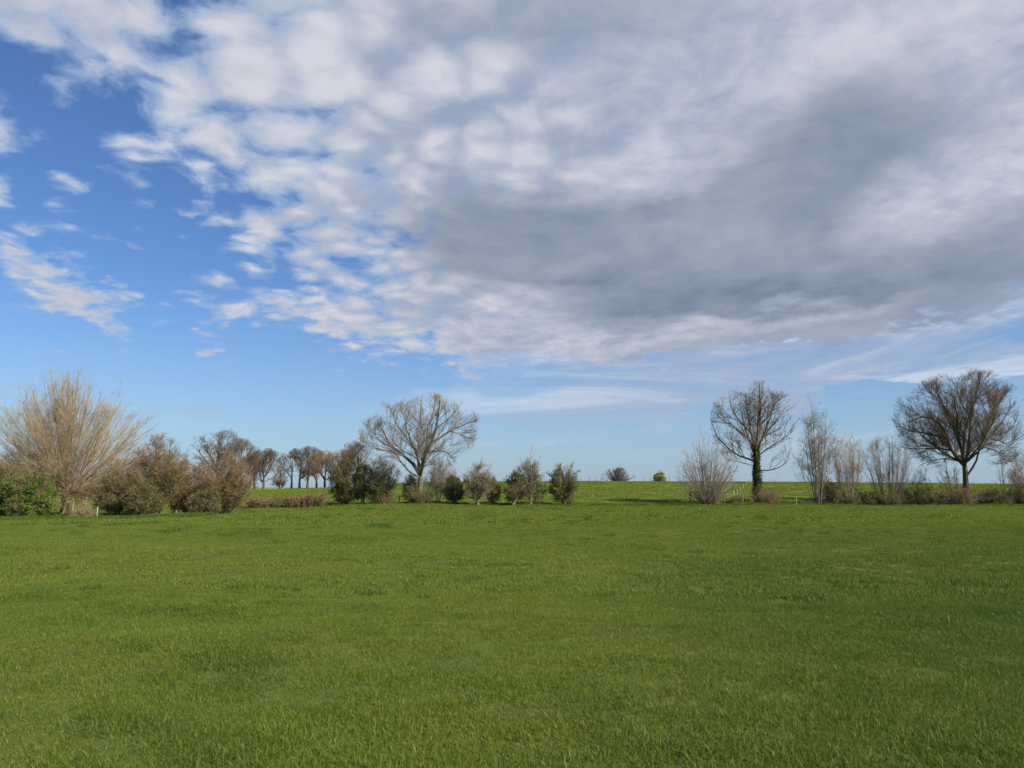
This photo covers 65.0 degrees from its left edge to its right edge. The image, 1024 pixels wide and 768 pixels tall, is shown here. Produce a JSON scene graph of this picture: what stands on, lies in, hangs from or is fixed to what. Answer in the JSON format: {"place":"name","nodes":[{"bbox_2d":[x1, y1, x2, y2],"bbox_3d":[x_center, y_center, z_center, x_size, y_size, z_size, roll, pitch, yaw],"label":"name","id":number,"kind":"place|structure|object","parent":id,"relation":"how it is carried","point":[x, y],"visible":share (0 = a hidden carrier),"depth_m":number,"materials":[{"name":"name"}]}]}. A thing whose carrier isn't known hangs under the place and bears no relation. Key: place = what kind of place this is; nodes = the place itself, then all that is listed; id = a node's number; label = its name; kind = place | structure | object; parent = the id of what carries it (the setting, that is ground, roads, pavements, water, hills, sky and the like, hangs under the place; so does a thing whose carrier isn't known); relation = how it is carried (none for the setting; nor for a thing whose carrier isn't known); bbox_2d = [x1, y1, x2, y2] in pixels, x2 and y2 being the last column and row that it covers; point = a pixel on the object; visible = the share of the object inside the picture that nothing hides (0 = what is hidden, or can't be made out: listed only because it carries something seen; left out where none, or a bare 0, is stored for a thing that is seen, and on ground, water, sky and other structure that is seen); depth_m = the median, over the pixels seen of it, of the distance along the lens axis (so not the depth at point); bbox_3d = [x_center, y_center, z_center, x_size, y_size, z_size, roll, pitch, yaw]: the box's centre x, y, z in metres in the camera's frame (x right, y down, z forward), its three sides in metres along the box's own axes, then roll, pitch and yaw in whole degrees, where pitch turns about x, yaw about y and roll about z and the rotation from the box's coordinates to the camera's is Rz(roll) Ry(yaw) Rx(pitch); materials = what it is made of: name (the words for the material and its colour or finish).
{"place":"outdoors","nodes":[
{"label":"outdoors","id":0,"kind":"place"},
{"bbox_2d":[0,481,1023,767],"bbox_3d":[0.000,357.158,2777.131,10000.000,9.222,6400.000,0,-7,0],"label":"meadow ground","id":1,"kind":"structure","parent":0,"point":[268,695],"depth_m":7.13,"materials":[{"name":"green plant"}]},
{"bbox_2d":[0,456,30,515],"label":"hawthorn bush","id":2,"kind":"object","parent":1,"relation":"on","point":[3,471],"visible":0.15,"depth_m":60.82,"materials":[{"name":"brown plant"}]},
{"bbox_2d":[1,447,42,467],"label":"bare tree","id":3,"kind":"object","parent":1,"relation":"on","point":[17,456],"visible":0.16,"depth_m":96.39,"materials":[{"name":"brown plant"}]},
{"bbox_2d":[0,464,64,517],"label":"hawthorn bush","id":4,"kind":"object","parent":1,"relation":"on","point":[35,494],"visible":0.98,"depth_m":58.59,"materials":[{"name":"green plant"}]},
{"bbox_2d":[1,454,63,510],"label":"hawthorn bush","id":5,"kind":"object","parent":1,"relation":"on","point":[25,468],"visible":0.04,"depth_m":67.48,"materials":[{"name":"brown plant"}]},
{"bbox_2d":[0,361,162,514],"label":"pollard willow","id":6,"kind":"object","parent":1,"relation":"on","point":[69,456],"visible":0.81,"depth_m":68.33,"materials":[{"name":"plant"}]},
{"bbox_2d":[67,505,96,517],"bbox_3d":[-33.495,10.034,62.672,2.442,1.433,2.573,0,-7,0],"label":"dead bracken","id":7,"kind":"object","parent":1,"relation":"on","point":[85,512],"visible":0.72,"depth_m":62.50,"materials":[{"name":"brown plant"}]},
{"bbox_2d":[86,461,138,515],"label":"hawthorn bush","id":8,"kind":"object","parent":1,"relation":"on","point":[114,505],"visible":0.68,"depth_m":66.82,"materials":[{"name":"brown plant"}]},
{"bbox_2d":[101,462,136,475],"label":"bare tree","id":9,"kind":"object","parent":1,"relation":"on","point":[122,469],"visible":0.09,"depth_m":118.78,"materials":[{"name":"brown plant"}]},
{"bbox_2d":[119,469,166,514],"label":"hawthorn bush","id":10,"kind":"object","parent":1,"relation":"on","point":[143,498],"visible":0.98,"depth_m":65.40,"materials":[{"name":"green plant"}]},
{"bbox_2d":[127,432,189,514],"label":"coppiced shrub","id":11,"kind":"object","parent":1,"relation":"on","point":[169,476],"visible":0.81,"depth_m":68.10,"materials":[{"name":"brown plant"}]},
{"bbox_2d":[154,436,180,486],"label":"bare tree","id":12,"kind":"object","parent":1,"relation":"on","point":[173,451],"visible":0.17,"depth_m":111.28,"materials":[{"name":"brown plant"}]},
{"bbox_2d":[166,446,201,512],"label":"hawthorn bush","id":13,"kind":"object","parent":1,"relation":"on","point":[180,501],"visible":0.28,"depth_m":71.84,"materials":[{"name":"brown plant"}]},
{"bbox_2d":[182,484,222,513],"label":"hawthorn bush","id":14,"kind":"object","parent":1,"relation":"on","point":[201,501],"visible":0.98,"depth_m":66.68,"materials":[{"name":"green plant"}]},
{"bbox_2d":[183,429,246,479],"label":"oak tree","id":15,"kind":"object","parent":1,"relation":"on","point":[219,449],"visible":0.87,"depth_m":149.45,"materials":[{"name":"brown plant"}]},
{"bbox_2d":[180,445,258,512],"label":"coppiced shrub","id":16,"kind":"object","parent":1,"relation":"on","point":[230,490],"visible":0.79,"depth_m":69.16,"materials":[{"name":"brown plant"}]},
{"bbox_2d":[220,437,261,474],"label":"oak tree","id":17,"kind":"object","parent":1,"relation":"on","point":[251,450],"visible":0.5,"depth_m":164.14,"materials":[{"name":"brown plant"}]},
{"bbox_2d":[240,452,260,489],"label":"oak tree","id":18,"kind":"object","parent":1,"relation":"on","point":[247,466],"visible":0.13,"depth_m":186.28,"materials":[{"name":"brown plant"}]},
{"bbox_2d":[244,453,270,489],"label":"oak tree","id":19,"kind":"object","parent":1,"relation":"on","point":[252,466],"visible":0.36,"depth_m":180.38,"materials":[{"name":"brown plant"}]},
{"bbox_2d":[247,448,288,489],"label":"oak tree","id":20,"kind":"object","parent":1,"relation":"on","point":[270,455],"visible":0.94,"depth_m":176.87,"materials":[{"name":"brown plant"}]},
{"bbox_2d":[269,467,287,488],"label":"ridge bush","id":21,"kind":"object","parent":1,"relation":"on","point":[279,482],"visible":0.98,"depth_m":182.30,"materials":[{"name":"brown plant"}]},
{"bbox_2d":[273,453,299,488],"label":"oak tree","id":22,"kind":"object","parent":1,"relation":"on","point":[289,465],"visible":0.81,"depth_m":184.39,"materials":[{"name":"brown plant"}]},
{"bbox_2d":[243,491,331,507],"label":"clipped hedge","id":23,"kind":"object","parent":1,"relation":"on","point":[306,500],"visible":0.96,"depth_m":91.82,"materials":[{"name":"brown plant"}]},
{"bbox_2d":[287,448,312,487],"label":"oak tree","id":24,"kind":"object","parent":1,"relation":"on","point":[300,458],"visible":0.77,"depth_m":185.89,"materials":[{"name":"brown plant"}]},
{"bbox_2d":[294,445,324,487],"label":"oak tree","id":25,"kind":"object","parent":1,"relation":"on","point":[308,469],"visible":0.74,"depth_m":184.27,"materials":[{"name":"brown plant"}]},
{"bbox_2d":[311,453,329,487],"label":"oak tree","id":26,"kind":"object","parent":1,"relation":"on","point":[316,479],"visible":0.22,"depth_m":187.56,"materials":[{"name":"brown plant"}]},
{"bbox_2d":[307,450,337,486],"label":"oak tree","id":27,"kind":"object","parent":1,"relation":"on","point":[321,453],"visible":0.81,"depth_m":178.57,"materials":[{"name":"brown plant"}]},
{"bbox_2d":[323,449,349,473],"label":"oak tree","id":28,"kind":"object","parent":1,"relation":"on","point":[342,453],"visible":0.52,"depth_m":174.61,"materials":[{"name":"brown plant"}]},
{"bbox_2d":[325,449,357,504],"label":"hawthorn bush","id":29,"kind":"object","parent":1,"relation":"on","point":[340,478],"visible":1,"depth_m":93.76,"materials":[{"name":"green plant"}]},
{"bbox_2d":[336,440,373,469],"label":"oak tree","id":30,"kind":"object","parent":1,"relation":"on","point":[359,445],"visible":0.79,"depth_m":170.79,"materials":[{"name":"brown plant"}]},
{"bbox_2d":[350,455,381,502],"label":"hawthorn bush","id":31,"kind":"object","parent":1,"relation":"on","point":[361,484],"visible":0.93,"depth_m":94.20,"materials":[{"name":"green plant"}]},
{"bbox_2d":[364,454,401,503],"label":"coppiced shrub","id":32,"kind":"object","parent":1,"relation":"on","point":[384,481],"visible":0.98,"depth_m":93.90,"materials":[{"name":"green plant"}]},
{"bbox_2d":[401,473,417,501],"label":"hawthorn bush","id":33,"kind":"object","parent":1,"relation":"on","point":[410,479],"visible":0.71,"depth_m":94.36,"materials":[{"name":"green plant"}]},
{"bbox_2d":[357,392,479,502],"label":"ash tree","id":34,"kind":"object","parent":1,"relation":"on","point":[427,452],"visible":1,"depth_m":94.24,"materials":[{"name":"brown plant"}]},
{"bbox_2d":[399,480,441,503],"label":"bramble bush","id":35,"kind":"object","parent":1,"relation":"on","point":[424,496],"visible":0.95,"depth_m":93.05,"materials":[{"name":"brown plant"}]},
{"bbox_2d":[423,455,457,501],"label":"coppiced shrub","id":36,"kind":"object","parent":1,"relation":"on","point":[440,479],"visible":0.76,"depth_m":95.52,"materials":[{"name":"brown plant"}]},
{"bbox_2d":[439,470,466,503],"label":"hawthorn bush","id":37,"kind":"object","parent":1,"relation":"on","point":[453,491],"visible":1,"depth_m":92.76,"materials":[{"name":"green plant"}]},
{"bbox_2d":[462,457,495,504],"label":"hawthorn bush","id":38,"kind":"object","parent":1,"relation":"on","point":[480,482],"visible":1,"depth_m":91.47,"materials":[{"name":"green plant"}]},
{"bbox_2d":[61,500,902,516],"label":"dead grass fringe","id":39,"kind":"object","parent":1,"relation":"on","point":[644,502],"visible":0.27,"depth_m":95.43,"materials":[{"name":"brown plant"}]},
{"bbox_2d":[485,475,502,502],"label":"hawthorn bush","id":40,"kind":"object","parent":1,"relation":"on","point":[495,493],"visible":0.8,"depth_m":93.20,"materials":[{"name":"green plant"}]},
{"bbox_2d":[0,546,1020,766],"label":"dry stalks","id":41,"kind":"object","parent":1,"relation":"on","point":[521,606],"visible":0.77,"depth_m":9.58,"materials":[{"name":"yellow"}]},
{"bbox_2d":[0,521,1023,604],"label":"grass","id":42,"kind":"structure","parent":1,"relation":"on","point":[974,542],"depth_m":19.56,"materials":[{"name":"green plant"}]},
{"bbox_2d":[0,502,1023,526],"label":"grass","id":43,"kind":"structure","parent":1,"relation":"on","point":[450,511],"depth_m":56.27,"materials":[{"name":"green plant"}]},
{"bbox_2d":[0,503,1023,623],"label":"tussock grass","id":44,"kind":"structure","parent":1,"relation":"on","point":[370,524],"depth_m":34.65,"materials":[{"name":"green plant"}]},
{"bbox_2d":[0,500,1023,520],"bbox_3d":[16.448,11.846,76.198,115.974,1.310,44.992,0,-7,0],"label":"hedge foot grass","id":45,"kind":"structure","parent":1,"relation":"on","point":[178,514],"depth_m":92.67,"materials":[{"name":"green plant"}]},
{"bbox_2d":[500,464,524,504],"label":"hawthorn bush","id":46,"kind":"object","parent":1,"relation":"on","point":[514,493],"visible":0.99,"depth_m":92.33,"materials":[{"name":"green plant"}]},
{"bbox_2d":[509,450,548,503],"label":"hawthorn bush","id":47,"kind":"object","parent":1,"relation":"on","point":[529,490],"visible":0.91,"depth_m":93.40,"materials":[{"name":"green plant"}]},
{"bbox_2d":[54,481,1023,507],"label":"hillside grass","id":48,"kind":"structure","parent":1,"relation":"on","point":[616,485],"depth_m":128.15,"materials":[{"name":"green plant"}]},
{"bbox_2d":[546,460,580,503],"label":"hawthorn bush","id":49,"kind":"object","parent":1,"relation":"on","point":[563,490],"visible":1,"depth_m":93.33,"materials":[{"name":"green plant"}]},
{"bbox_2d":[601,467,634,480],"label":"tree","id":50,"kind":"object","parent":1,"relation":"on","point":[619,474],"visible":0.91,"depth_m":237.73,"materials":[{"name":"brown plant"}]},
{"bbox_2d":[651,470,667,480],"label":"crest bush","id":51,"kind":"object","parent":1,"relation":"on","point":[659,476],"visible":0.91,"depth_m":223.01,"materials":[{"name":"green plant"}]},
{"bbox_2d":[675,433,739,504],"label":"coppiced shrub","id":52,"kind":"object","parent":1,"relation":"on","point":[710,496],"visible":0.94,"depth_m":94.71,"materials":[{"name":"brown plant"}]},
{"bbox_2d":[724,495,751,503],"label":"bramble bush","id":53,"kind":"object","parent":1,"relation":"on","point":[735,499],"visible":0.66,"depth_m":96.86,"materials":[{"name":"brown plant"}]},
{"bbox_2d":[710,379,797,501],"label":"ivy clad tree","id":54,"kind":"object","parent":1,"relation":"on","point":[755,442],"visible":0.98,"depth_m":97.67,"materials":[{"name":"brown plant"}]},
{"bbox_2d":[741,473,794,503],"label":"brushwood","id":55,"kind":"object","parent":1,"relation":"on","point":[767,497],"visible":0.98,"depth_m":95.69,"materials":[{"name":"brown plant"}]},
{"bbox_2d":[791,395,840,503],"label":"coppiced shrub","id":56,"kind":"object","parent":1,"relation":"on","point":[818,479],"visible":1,"depth_m":95.86,"materials":[{"name":"brown plant"}]},
{"bbox_2d":[822,478,845,503],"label":"hawthorn bush","id":57,"kind":"object","parent":1,"relation":"on","point":[831,493],"visible":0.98,"depth_m":95.44,"materials":[{"name":"green plant"}]},
{"bbox_2d":[831,436,866,503],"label":"coppiced shrub","id":58,"kind":"object","parent":1,"relation":"on","point":[850,467],"visible":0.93,"depth_m":96.06,"materials":[{"name":"brown plant"}]},
{"bbox_2d":[853,487,886,504],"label":"bramble bush","id":59,"kind":"object","parent":1,"relation":"on","point":[869,500],"visible":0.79,"depth_m":96.01,"materials":[{"name":"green plant"}]},
{"bbox_2d":[862,434,920,504],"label":"coppiced shrub","id":60,"kind":"object","parent":1,"relation":"on","point":[894,499],"visible":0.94,"depth_m":96.05,"materials":[{"name":"brown plant"}]},
{"bbox_2d":[892,479,934,504],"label":"bramble bush","id":61,"kind":"object","parent":1,"relation":"on","point":[913,500],"visible":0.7,"depth_m":96.76,"materials":[{"name":"brown plant"}]},
{"bbox_2d":[908,463,931,504],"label":"coppiced shrub","id":62,"kind":"object","parent":1,"relation":"on","point":[918,483],"visible":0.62,"depth_m":97.57,"materials":[{"name":"brown plant"}]},
{"bbox_2d":[913,476,967,504],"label":"bramble bush","id":63,"kind":"object","parent":1,"relation":"on","point":[935,498],"visible":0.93,"depth_m":96.09,"materials":[{"name":"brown plant"}]},
{"bbox_2d":[935,459,961,497],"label":"coppiced shrub","id":64,"kind":"object","parent":1,"relation":"on","point":[951,478],"visible":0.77,"depth_m":98.23,"materials":[{"name":"brown plant"}]},
{"bbox_2d":[887,367,1023,496],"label":"oak tree","id":65,"kind":"object","parent":1,"relation":"on","point":[951,416],"visible":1,"depth_m":97.61,"materials":[{"name":"brown plant"}]},
{"bbox_2d":[928,477,988,504],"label":"bramble bush","id":66,"kind":"object","parent":1,"relation":"on","point":[966,500],"visible":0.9,"depth_m":95.61,"materials":[{"name":"brown plant"}]},
{"bbox_2d":[972,486,1003,503],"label":"bramble bush","id":67,"kind":"object","parent":1,"relation":"on","point":[980,494],"visible":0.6,"depth_m":96.74,"materials":[{"name":"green plant"}]},
{"bbox_2d":[980,487,1013,503],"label":"bramble bush","id":68,"kind":"object","parent":1,"relation":"on","point":[995,499],"visible":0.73,"depth_m":96.05,"materials":[{"name":"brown plant"}]},
{"bbox_2d":[987,458,1018,503],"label":"coppiced shrub","id":69,"kind":"object","parent":1,"relation":"on","point":[1009,492],"visible":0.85,"depth_m":96.08,"materials":[{"name":"brown plant"}]},
{"bbox_2d":[992,487,1023,503],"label":"bramble bush","id":70,"kind":"object","parent":1,"relation":"on","point":[1014,498],"visible":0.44,"depth_m":96.65,"materials":[{"name":"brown plant"}]},
{"bbox_2d":[1007,445,1023,503],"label":"coppiced shrub","id":71,"kind":"object","parent":1,"relation":"on","point":[1021,479],"visible":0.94,"depth_m":96.36,"materials":[{"name":"brown plant"}]},
{"bbox_2d":[0,0,1023,486],"label":"sky","id":72,"kind":"structure","parent":0,"point":[582,227],"materials":[{"name":"blue"}]}
]}

